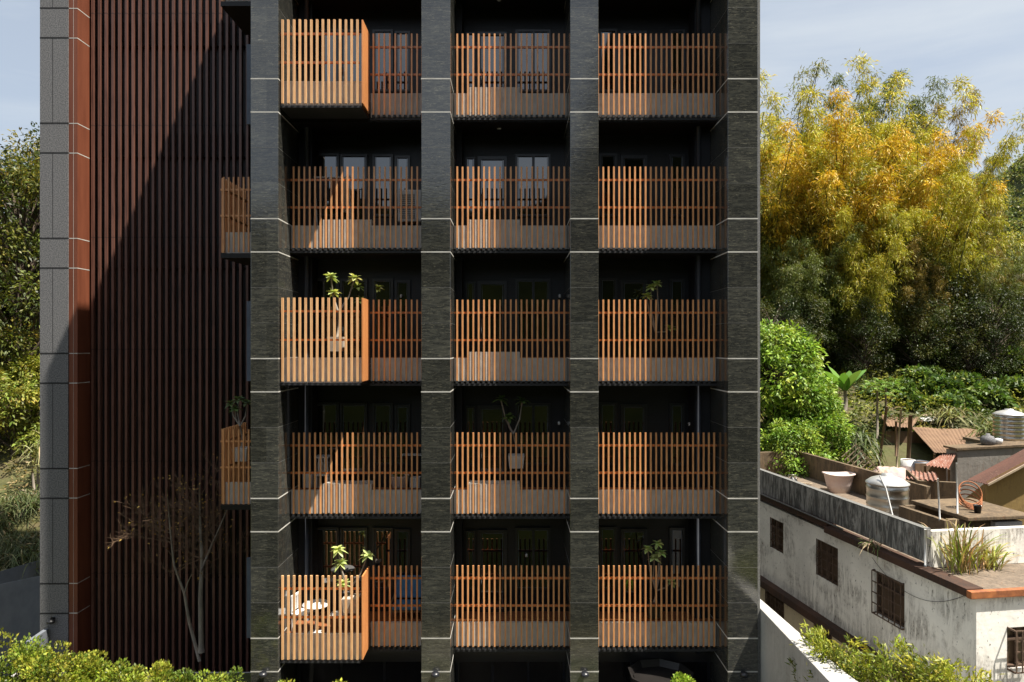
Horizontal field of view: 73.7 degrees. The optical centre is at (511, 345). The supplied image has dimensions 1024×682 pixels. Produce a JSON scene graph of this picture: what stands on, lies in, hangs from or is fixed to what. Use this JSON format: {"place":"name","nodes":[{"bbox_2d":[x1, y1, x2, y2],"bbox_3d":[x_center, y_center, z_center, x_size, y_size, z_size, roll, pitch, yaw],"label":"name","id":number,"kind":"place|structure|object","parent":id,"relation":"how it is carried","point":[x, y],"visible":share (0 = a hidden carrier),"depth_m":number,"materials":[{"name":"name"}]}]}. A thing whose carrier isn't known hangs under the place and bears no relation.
{"place":"outdoors","nodes":[
{"label":"outdoors","id":0,"kind":"place"},
{"bbox_2d":[0,528,39,566],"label":"pampas grass","id":1,"kind":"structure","parent":0,"point":[21,538],"depth_m":28.16,"materials":[{"name":"green plant"}]},
{"bbox_2d":[0,273,1023,563],"bbox_3d":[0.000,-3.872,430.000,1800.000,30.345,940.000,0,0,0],"label":"ground","id":2,"kind":"structure","parent":0,"point":[922,451],"depth_m":33.73,"materials":[{"name":"plant"}]},
{"bbox_2d":[0,137,39,421],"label":"hill tree","id":3,"kind":"object","parent":2,"relation":"on","point":[20,274],"visible":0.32,"depth_m":35.89,"materials":[{"name":"green plant"}]},
{"bbox_2d":[0,576,39,678],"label":"ramp wall","id":4,"kind":"structure","parent":2,"relation":"on","point":[20,607],"depth_m":23.23,"materials":[{"name":"grey concrete"}]},
{"bbox_2d":[0,364,39,459],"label":"slope bush","id":5,"kind":"object","parent":2,"relation":"on","point":[22,391],"visible":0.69,"depth_m":33.33,"materials":[{"name":"green plant"}]},
{"bbox_2d":[0,349,39,440],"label":"slope bush","id":6,"kind":"object","parent":2,"relation":"on","point":[21,365],"visible":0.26,"depth_m":34.51,"materials":[{"name":"green plant"}]},
{"bbox_2d":[0,121,39,331],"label":"hill tree","id":7,"kind":"object","parent":2,"relation":"on","point":[32,145],"visible":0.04,"depth_m":41.52,"materials":[{"name":"green plant"}]},
{"bbox_2d":[107,446,250,661],"bbox_3d":[-9.100,5.924,19.280,3.502,6.030,2.684,0,0,0],"label":"bare tree","id":8,"kind":"object","parent":2,"relation":"on","point":[199,648],"visible":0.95,"depth_m":19.26,"materials":[{"name":"brown plant"}]},
{"bbox_2d":[760,292,817,374],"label":"dark tree","id":9,"kind":"object","parent":2,"relation":"on","point":[776,314],"visible":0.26,"depth_m":40.61,"materials":[{"name":"green plant"}]},
{"bbox_2d":[760,415,830,477],"bbox_3d":[12.325,5.509,30.270,3.755,4.717,3.743,0,0,41],"label":"leafy tree","id":10,"kind":"object","parent":2,"relation":"on","point":[782,437],"visible":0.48,"depth_m":29.64,"materials":[{"name":"green plant"}]},
{"bbox_2d":[761,291,837,369],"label":"dark tree","id":11,"kind":"object","parent":2,"relation":"on","point":[819,316],"visible":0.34,"depth_m":43.15,"materials":[{"name":"green plant"}]},
{"bbox_2d":[760,319,839,450],"bbox_3d":[12.643,2.506,33.050,6.037,7.608,6.056,0,0,0],"label":"leafy tree","id":12,"kind":"object","parent":2,"relation":"on","point":[797,352],"visible":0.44,"depth_m":31.38,"materials":[{"name":"green plant"}]},
{"bbox_2d":[760,378,856,464],"bbox_3d":[13.802,4.158,31.998,4.240,5.325,4.226,0,0,-25],"label":"leafy tree","id":13,"kind":"object","parent":2,"relation":"on","point":[831,419],"visible":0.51,"depth_m":30.86,"materials":[{"name":"green plant"}]},
{"bbox_2d":[760,216,866,354],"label":"bamboo clump","id":14,"kind":"object","parent":2,"relation":"on","point":[799,287],"visible":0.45,"depth_m":43.88,"materials":[{"name":"green plant"}]},
{"bbox_2d":[761,57,870,177],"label":"bamboo clump","id":15,"kind":"object","parent":2,"relation":"on","point":[816,72],"visible":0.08,"depth_m":56.33,"materials":[{"name":"yellow plant"}]},
{"bbox_2d":[760,119,903,325],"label":"bamboo clump","id":16,"kind":"object","parent":2,"relation":"on","point":[804,175],"visible":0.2,"depth_m":45.52,"materials":[{"name":"yellow plant"}]},
{"bbox_2d":[760,68,914,308],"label":"bamboo clump","id":17,"kind":"object","parent":2,"relation":"on","point":[816,152],"visible":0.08,"depth_m":45.23,"materials":[{"name":"yellow plant"}]},
{"bbox_2d":[795,187,925,376],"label":"bamboo clump","id":18,"kind":"object","parent":2,"relation":"on","point":[878,285],"visible":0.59,"depth_m":43.53,"materials":[{"name":"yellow plant"}]},
{"bbox_2d":[824,296,902,379],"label":"dark tree","id":19,"kind":"object","parent":2,"relation":"on","point":[863,363],"visible":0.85,"depth_m":42.85,"materials":[{"name":"green plant"}]},
{"bbox_2d":[779,68,953,200],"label":"bamboo clump","id":20,"kind":"object","parent":2,"relation":"on","point":[838,79],"visible":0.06,"depth_m":57.95,"materials":[{"name":"yellow plant"}]},
{"bbox_2d":[829,421,906,467],"bbox_3d":[15.853,4.993,31.659,3.732,3.001,3.975,0,0,0],"label":"strap leaf clump","id":21,"kind":"object","parent":2,"relation":"on","point":[864,439],"visible":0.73,"depth_m":31.16,"materials":[{"name":"green plant"}]},
{"bbox_2d":[770,86,972,359],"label":"bamboo clump","id":22,"kind":"object","parent":2,"relation":"on","point":[834,180],"visible":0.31,"depth_m":44.43,"materials":[{"name":"yellow plant"}]},
{"bbox_2d":[760,49,989,244],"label":"bamboo clump","id":23,"kind":"object","parent":2,"relation":"on","point":[886,132],"visible":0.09,"depth_m":48.12,"materials":[{"name":"yellow plant"}]},
{"bbox_2d":[760,451,1023,681],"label":"old house","id":24,"kind":"structure","parent":2,"relation":"on","point":[817,567],"depth_m":18.83,"materials":[{"name":"white concrete"}]},
{"bbox_2d":[816,538,837,585],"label":"window","id":25,"kind":"structure","parent":24,"relation":"in","point":[827,556],"depth_m":21.06,"materials":[{"name":"metal"}]},
{"bbox_2d":[865,473,909,516],"bbox_3d":[11.580,4.749,21.041,1.220,1.614,1.258,0,0,0],"label":"water tank","id":26,"kind":"object","parent":24,"relation":"on","point":[887,493],"visible":0.66,"depth_m":20.62,"materials":[{"name":"silver metal"}]},
{"bbox_2d":[871,569,904,629],"bbox_3d":[10.132,6.789,18.296,0.275,1.215,1.155,0,0,-8],"label":"window","id":27,"kind":"structure","parent":24,"relation":"in","point":[890,598],"depth_m":18.29,"materials":[{"name":"metal"}]},
{"bbox_2d":[923,519,1008,575],"bbox_3d":[11.287,4.934,16.874,2.302,1.254,1.610,0,0,0],"label":"grass tuft","id":28,"kind":"object","parent":24,"relation":"on","point":[963,560],"visible":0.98,"depth_m":16.72,"materials":[{"name":"green plant"}]},
{"bbox_2d":[1007,627,1023,673],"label":"window","id":29,"kind":"structure","parent":24,"relation":"in","point":[1015,635],"depth_m":15.71,"materials":[{"name":"metal"}]},
{"bbox_2d":[760,339,1023,470],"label":"undergrowth","id":30,"kind":"object","parent":2,"relation":"on","point":[867,404],"visible":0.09,"depth_m":38.10,"materials":[{"name":"green plant"}]},
{"bbox_2d":[801,108,1008,354],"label":"bamboo clump","id":31,"kind":"object","parent":2,"relation":"on","point":[939,158],"visible":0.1,"depth_m":48.06,"materials":[{"name":"yellow plant"}]},
{"bbox_2d":[877,285,962,367],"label":"dark tree","id":32,"kind":"object","parent":2,"relation":"on","point":[917,356],"visible":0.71,"depth_m":43.01,"materials":[{"name":"green plant"}]},
{"bbox_2d":[885,237,955,367],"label":"bamboo clump","id":33,"kind":"object","parent":2,"relation":"on","point":[938,310],"visible":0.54,"depth_m":43.62,"materials":[{"name":"green plant"}]},
{"bbox_2d":[863,89,993,237],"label":"bamboo clump","id":34,"kind":"object","parent":2,"relation":"on","point":[952,120],"visible":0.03,"depth_m":55.79,"materials":[{"name":"yellow plant"}]},
{"bbox_2d":[886,427,979,459],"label":"open shack","id":35,"kind":"structure","parent":2,"relation":"on","point":[935,440],"depth_m":33.40,"materials":[{"name":"metal"}]},
{"bbox_2d":[847,108,1023,362],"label":"bamboo clump","id":36,"kind":"object","parent":2,"relation":"on","point":[961,257],"visible":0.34,"depth_m":44.37,"materials":[{"name":"yellow plant"}]},
{"bbox_2d":[915,453,956,481],"bbox_3d":[16.678,5.761,26.980,1.353,3.078,2.806,0,0,43],"label":"red lean to","id":37,"kind":"object","parent":2,"relation":"on","point":[939,465],"visible":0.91,"depth_m":27.27,"materials":[{"name":"metal"}]},
{"bbox_2d":[917,373,965,396],"bbox_3d":[25.072,2.499,40.060,3.079,1.825,2.943,0,0,0],"label":"broad leaf bush","id":38,"kind":"object","parent":2,"relation":"on","point":[945,382],"visible":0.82,"depth_m":39.34,"materials":[{"name":"green plant"}]},
{"bbox_2d":[893,261,1005,369],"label":"dark tree","id":39,"kind":"object","parent":2,"relation":"on","point":[963,301],"visible":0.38,"depth_m":43.61,"materials":[{"name":"green plant"}]},
{"bbox_2d":[928,389,982,414],"bbox_3d":[24.526,3.252,38.020,2.575,1.596,2.694,0,0,-36],"label":"broad leaf bush","id":40,"kind":"object","parent":2,"relation":"on","point":[967,399],"visible":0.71,"depth_m":37.51,"materials":[{"name":"green plant"}]},
{"bbox_2d":[927,184,1013,358],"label":"bamboo clump","id":41,"kind":"object","parent":2,"relation":"on","point":[979,238],"visible":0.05,"depth_m":45.94,"materials":[{"name":"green plant"}]},
{"bbox_2d":[936,303,1006,375],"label":"dark tree","id":42,"kind":"object","parent":2,"relation":"on","point":[968,348],"visible":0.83,"depth_m":42.84,"materials":[{"name":"green plant"}]},
{"bbox_2d":[942,252,1023,348],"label":"bamboo clump","id":43,"kind":"object","parent":2,"relation":"on","point":[1015,270],"visible":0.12,"depth_m":44.74,"materials":[{"name":"green plant"}]},
{"bbox_2d":[943,437,1023,497],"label":"grey hut","id":44,"kind":"object","parent":2,"relation":"on","point":[974,456],"visible":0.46,"depth_m":27.00,"materials":[{"name":"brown concrete"}]},
{"bbox_2d":[992,409,1023,440],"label":"water tank","id":45,"kind":"object","parent":44,"relation":"on","point":[1008,424],"visible":0.97,"depth_m":28.08,"materials":[{"name":"silver metal"}]},
{"bbox_2d":[950,284,1023,377],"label":"dark tree","id":46,"kind":"object","parent":2,"relation":"on","point":[1013,322],"visible":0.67,"depth_m":43.11,"materials":[{"name":"green plant"}]},
{"bbox_2d":[963,379,1018,409],"bbox_3d":[26.977,2.875,38.951,3.079,1.824,2.943,0,0,8],"label":"broad leaf bush","id":47,"kind":"object","parent":2,"relation":"on","point":[985,393],"visible":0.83,"depth_m":38.15,"materials":[{"name":"green plant"}]},
{"bbox_2d":[966,449,1023,525],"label":"ochre outbuilding","id":48,"kind":"structure","parent":2,"relation":"on","point":[1003,483],"depth_m":22.70,"materials":[{"name":"paint"}]},
{"bbox_2d":[0,0,1023,223],"label":"sky","id":49,"kind":"structure","parent":0,"point":[983,39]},
{"bbox_2d":[990,157,1023,263],"bbox_3d":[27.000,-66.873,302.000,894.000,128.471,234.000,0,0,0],"label":"hill","id":50,"kind":"structure","parent":0,"point":[1019,185],"depth_m":312.77,"materials":[{"name":"plant"}]},
{"bbox_2d":[988,148,1023,271],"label":"wood","id":51,"kind":"object","parent":50,"relation":"on","point":[1018,174],"visible":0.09,"depth_m":302.21,"materials":[{"name":"plant"}]},
{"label":"paving","id":52,"kind":"structure","parent":0,"visible":0},
{"bbox_2d":[13,672,250,676],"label":"planter wall","id":53,"kind":"structure","parent":52,"relation":"on","point":[182,672],"depth_m":18.15,"materials":[{"name":"concrete"}]},
{"bbox_2d":[13,673,250,681],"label":"planter soil","id":54,"kind":"structure","parent":53,"relation":"in","point":[246,677],"depth_m":17.75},
{"bbox_2d":[0,628,54,681],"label":"hedge shrub","id":55,"kind":"object","parent":54,"relation":"on","point":[15,652],"visible":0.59,"depth_m":15.23,"materials":[{"name":"green plant"}]},
{"bbox_2d":[17,640,102,681],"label":"hedge shrub","id":56,"kind":"object","parent":54,"relation":"on","point":[30,674],"visible":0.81,"depth_m":14.76,"materials":[{"name":"green plant"}]},
{"bbox_2d":[58,650,120,681],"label":"hedge shrub","id":57,"kind":"object","parent":54,"relation":"on","point":[95,663],"visible":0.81,"depth_m":15.05,"materials":[{"name":"green plant"}]},
{"bbox_2d":[95,657,150,681],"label":"hedge shrub","id":58,"kind":"object","parent":54,"relation":"on","point":[130,674],"visible":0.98,"depth_m":14.96,"materials":[{"name":"green plant"}]},
{"bbox_2d":[40,0,759,681],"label":"apartment building","id":59,"kind":"structure","parent":52,"relation":"on","point":[582,174],"depth_m":18.32,"materials":[{"name":"stone"}]},
{"bbox_2d":[318,29,338,80],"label":"window","id":60,"kind":"structure","parent":59,"relation":"in","point":[319,30],"depth_m":18.61,"materials":[{"name":"black glass"}]},
{"bbox_2d":[317,153,339,216],"bbox_3d":[-5.103,-4.368,18.604,0.792,1.710,0.068,0,0,0],"label":"window","id":61,"kind":"structure","parent":59,"relation":"in","point":[332,160],"depth_m":18.61,"materials":[{"name":"black glass"}]},
{"bbox_2d":[317,278,339,337],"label":"window","id":62,"kind":"structure","parent":59,"relation":"in","point":[324,285],"depth_m":18.61,"materials":[{"name":"black glass"}]},
{"bbox_2d":[317,402,339,464],"bbox_3d":[-5.103,2.412,18.604,0.792,1.710,0.068,0,0,0],"label":"window","id":63,"kind":"structure","parent":59,"relation":"in","point":[328,412],"depth_m":18.61,"materials":[{"name":"black glass"}]},
{"bbox_2d":[317,526,339,586],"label":"window","id":64,"kind":"structure","parent":59,"relation":"in","point":[328,536],"depth_m":18.61,"materials":[{"name":"black glass"}]},
{"bbox_2d":[341,29,361,80],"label":"glass door","id":65,"kind":"structure","parent":59,"relation":"in","point":[342,30],"depth_m":18.61,"materials":[{"name":"black"}]},
{"bbox_2d":[330,545,373,612],"bbox_3d":[-4.011,5.854,17.197,1.126,1.665,0.524,0,0,0],"label":"potted frangipani","id":66,"kind":"object","parent":59,"relation":"on","point":[342,562],"visible":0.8,"depth_m":17.16,"materials":[{"name":"green plant"}]},
{"bbox_2d":[340,154,367,219],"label":"glass door","id":67,"kind":"structure","parent":59,"relation":"in","point":[346,160],"depth_m":18.61,"materials":[{"name":"black"}]},
{"bbox_2d":[340,279,367,357],"bbox_3d":[-4.310,-0.668,18.604,0.746,2.290,0.068,0,0,0],"label":"glass door","id":68,"kind":"structure","parent":59,"relation":"in","point":[360,290],"depth_m":18.61,"materials":[{"name":"black"}]},
{"bbox_2d":[340,403,367,479],"bbox_3d":[-4.310,2.722,18.604,0.746,2.290,0.068,0,0,0],"label":"glass door","id":69,"kind":"structure","parent":59,"relation":"in","point":[353,416],"depth_m":18.61,"materials":[{"name":"black"}]},
{"bbox_2d":[340,527,367,611],"bbox_3d":[-4.310,6.112,18.604,0.746,2.290,0.068,0,0,0],"label":"glass door","id":70,"kind":"structure","parent":59,"relation":"in","point":[354,540],"depth_m":18.61,"materials":[{"name":"black"}]},
{"bbox_2d":[372,29,392,91],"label":"window","id":71,"kind":"structure","parent":59,"relation":"in","point":[374,31],"depth_m":18.61,"materials":[{"name":"grey glass"}]},
{"bbox_2d":[372,154,392,216],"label":"window","id":72,"kind":"structure","parent":59,"relation":"in","point":[378,160],"depth_m":18.61,"materials":[{"name":"grey glass"}]},
{"bbox_2d":[372,279,392,338],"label":"window","id":73,"kind":"structure","parent":59,"relation":"in","point":[382,289],"depth_m":18.61,"materials":[{"name":"black glass"}]},
{"bbox_2d":[372,403,392,464],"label":"window","id":74,"kind":"structure","parent":59,"relation":"in","point":[382,413],"depth_m":18.61,"materials":[{"name":"black glass"}]},
{"bbox_2d":[372,527,392,589],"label":"window","id":75,"kind":"structure","parent":59,"relation":"in","point":[382,537],"depth_m":18.61,"materials":[{"name":"black glass"}]},
{"bbox_2d":[395,280,409,338],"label":"window","id":76,"kind":"structure","parent":59,"relation":"in","point":[402,287],"depth_m":18.61,"materials":[{"name":"black glass"}]},
{"bbox_2d":[395,404,409,464],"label":"window","id":77,"kind":"structure","parent":59,"relation":"in","point":[402,411],"depth_m":18.61,"materials":[{"name":"black glass"}]},
{"bbox_2d":[395,529,409,575],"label":"window","id":78,"kind":"structure","parent":59,"relation":"in","point":[402,536],"depth_m":18.61,"materials":[{"name":"black glass"}]},
{"bbox_2d":[478,32,506,86],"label":"glass door","id":79,"kind":"structure","parent":59,"relation":"in","point":[481,33],"depth_m":18.61,"materials":[{"name":"black"}]},
{"bbox_2d":[478,156,506,219],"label":"glass door","id":80,"kind":"structure","parent":59,"relation":"in","point":[487,161],"depth_m":18.61,"materials":[{"name":"black"}]},
{"bbox_2d":[478,281,506,351],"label":"glass door","id":81,"kind":"structure","parent":59,"relation":"in","point":[487,290],"depth_m":18.61,"materials":[{"name":"black"}]},
{"bbox_2d":[478,405,506,479],"bbox_3d":[-0.536,2.752,18.573,0.792,2.230,0.130,0,0,0],"label":"glass door","id":82,"kind":"structure","parent":59,"relation":"in","point":[490,421],"depth_m":18.61,"materials":[{"name":"black"}]},
{"bbox_2d":[478,529,506,611],"bbox_3d":[-0.536,6.142,18.573,0.792,2.230,0.130,0,0,0],"label":"glass door","id":83,"kind":"structure","parent":59,"relation":"in","point":[492,543],"depth_m":18.61,"materials":[{"name":"black"}]},
{"bbox_2d":[515,29,550,91],"bbox_3d":[0.571,-7.748,18.604,0.955,1.690,0.068,0,0,0],"label":"window","id":84,"kind":"structure","parent":59,"relation":"in","point":[517,31],"depth_m":18.61,"materials":[{"name":"grey glass"}]},
{"bbox_2d":[515,154,550,216],"bbox_3d":[0.571,-4.358,18.604,0.955,1.690,0.068,0,0,0],"label":"window","id":85,"kind":"structure","parent":59,"relation":"in","point":[521,160],"depth_m":18.61,"materials":[{"name":"grey glass"}]},
{"bbox_2d":[515,279,550,338],"bbox_3d":[0.571,-0.968,18.604,0.955,1.690,0.068,0,0,0],"label":"window","id":86,"kind":"structure","parent":59,"relation":"in","point":[525,289],"depth_m":18.61,"materials":[{"name":"black glass"}]},
{"bbox_2d":[515,403,550,464],"bbox_3d":[0.571,2.422,18.604,0.955,1.690,0.068,0,0,0],"label":"window","id":87,"kind":"structure","parent":59,"relation":"in","point":[535,418],"depth_m":18.61,"materials":[{"name":"black glass"}]},
{"bbox_2d":[515,527,550,589],"bbox_3d":[0.571,5.812,18.604,0.955,1.690,0.068,0,0,0],"label":"window","id":88,"kind":"structure","parent":59,"relation":"in","point":[533,541],"depth_m":18.61,"materials":[{"name":"black glass"}]},
{"bbox_2d":[599,29,616,91],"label":"window","id":89,"kind":"structure","parent":59,"relation":"in","point":[601,31],"depth_m":18.61,"materials":[{"name":"black glass"}]},
{"bbox_2d":[599,153,616,216],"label":"window","id":90,"kind":"structure","parent":59,"relation":"in","point":[605,159],"depth_m":18.61,"materials":[{"name":"black glass"}]},
{"bbox_2d":[599,278,616,338],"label":"window","id":91,"kind":"structure","parent":59,"relation":"in","point":[607,286],"depth_m":18.61,"materials":[{"name":"black glass"}]},
{"bbox_2d":[599,402,616,464],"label":"window","id":92,"kind":"structure","parent":59,"relation":"in","point":[607,410],"depth_m":18.61,"materials":[{"name":"black glass"}]},
{"bbox_2d":[599,526,616,589],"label":"window","id":93,"kind":"structure","parent":59,"relation":"in","point":[607,534],"depth_m":18.61,"materials":[{"name":"black glass"}]},
{"bbox_2d":[620,30,646,92],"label":"glass door","id":94,"kind":"structure","parent":59,"relation":"in","point":[627,32],"depth_m":18.61,"materials":[{"name":"black"}]},
{"bbox_2d":[620,155,646,225],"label":"glass door","id":95,"kind":"structure","parent":59,"relation":"in","point":[632,161],"depth_m":18.61,"materials":[{"name":"black"}]},
{"bbox_2d":[620,280,646,356],"bbox_3d":[3.320,-0.653,18.604,0.722,2.260,0.068,0,0,0],"label":"glass door","id":96,"kind":"structure","parent":59,"relation":"in","point":[633,290],"depth_m":18.61,"materials":[{"name":"black"}]},
{"bbox_2d":[620,404,646,486],"bbox_3d":[3.320,2.737,18.604,0.722,2.260,0.068,0,0,0],"label":"glass door","id":97,"kind":"structure","parent":59,"relation":"in","point":[633,417],"depth_m":18.61,"materials":[{"name":"black"}]},
{"bbox_2d":[620,528,646,611],"bbox_3d":[3.320,6.127,18.604,0.722,2.260,0.068,0,0,0],"label":"glass door","id":98,"kind":"structure","parent":59,"relation":"in","point":[632,540],"depth_m":18.61,"materials":[{"name":"black"}]},
{"bbox_2d":[669,29,684,91],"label":"window","id":99,"kind":"structure","parent":59,"relation":"in","point":[680,31],"depth_m":18.61,"materials":[{"name":"black glass"}]},
{"bbox_2d":[669,154,684,216],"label":"window","id":100,"kind":"structure","parent":59,"relation":"in","point":[675,160],"depth_m":18.61,"materials":[{"name":"black glass"}]},
{"bbox_2d":[669,279,684,338],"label":"window","id":101,"kind":"structure","parent":59,"relation":"in","point":[676,286],"depth_m":18.61,"materials":[{"name":"black glass"}]},
{"bbox_2d":[669,403,684,464],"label":"window","id":102,"kind":"structure","parent":59,"relation":"in","point":[676,410],"depth_m":18.61,"materials":[{"name":"black glass"}]},
{"bbox_2d":[669,527,684,589],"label":"window","id":103,"kind":"structure","parent":59,"relation":"in","point":[676,534],"depth_m":18.60,"materials":[{"name":"black glass"}]},
{"bbox_2d":[628,658,693,681],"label":"planter pot","id":104,"kind":"object","parent":52,"relation":"on","point":[654,670],"visible":0.89,"depth_m":17.57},
{"bbox_2d":[760,599,857,681],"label":"boundary wall","id":105,"kind":"structure","parent":52,"relation":"on","point":[779,635],"depth_m":15.13,"materials":[{"name":"concrete"}]},
{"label":"yard","id":106,"kind":"structure","parent":0,"visible":0},
{"bbox_2d":[785,620,868,681],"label":"juniper shrub","id":107,"kind":"object","parent":106,"relation":"on","point":[827,651],"visible":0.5,"depth_m":14.02,"materials":[{"name":"green plant"}]},
{"bbox_2d":[830,633,887,681],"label":"juniper shrub","id":108,"kind":"object","parent":106,"relation":"on","point":[863,671],"visible":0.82,"depth_m":13.46,"materials":[{"name":"green plant"}]},
{"bbox_2d":[862,634,941,681],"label":"juniper shrub","id":109,"kind":"object","parent":106,"relation":"on","point":[885,663],"visible":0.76,"depth_m":13.28,"materials":[{"name":"green plant"}]},
{"bbox_2d":[891,642,970,681],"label":"juniper shrub","id":110,"kind":"object","parent":106,"relation":"on","point":[920,665],"visible":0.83,"depth_m":13.01,"materials":[{"name":"green plant"}]},
{"bbox_2d":[924,651,1002,681],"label":"juniper shrub","id":111,"kind":"object","parent":106,"relation":"on","point":[973,677],"visible":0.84,"depth_m":12.70,"materials":[{"name":"green plant"}]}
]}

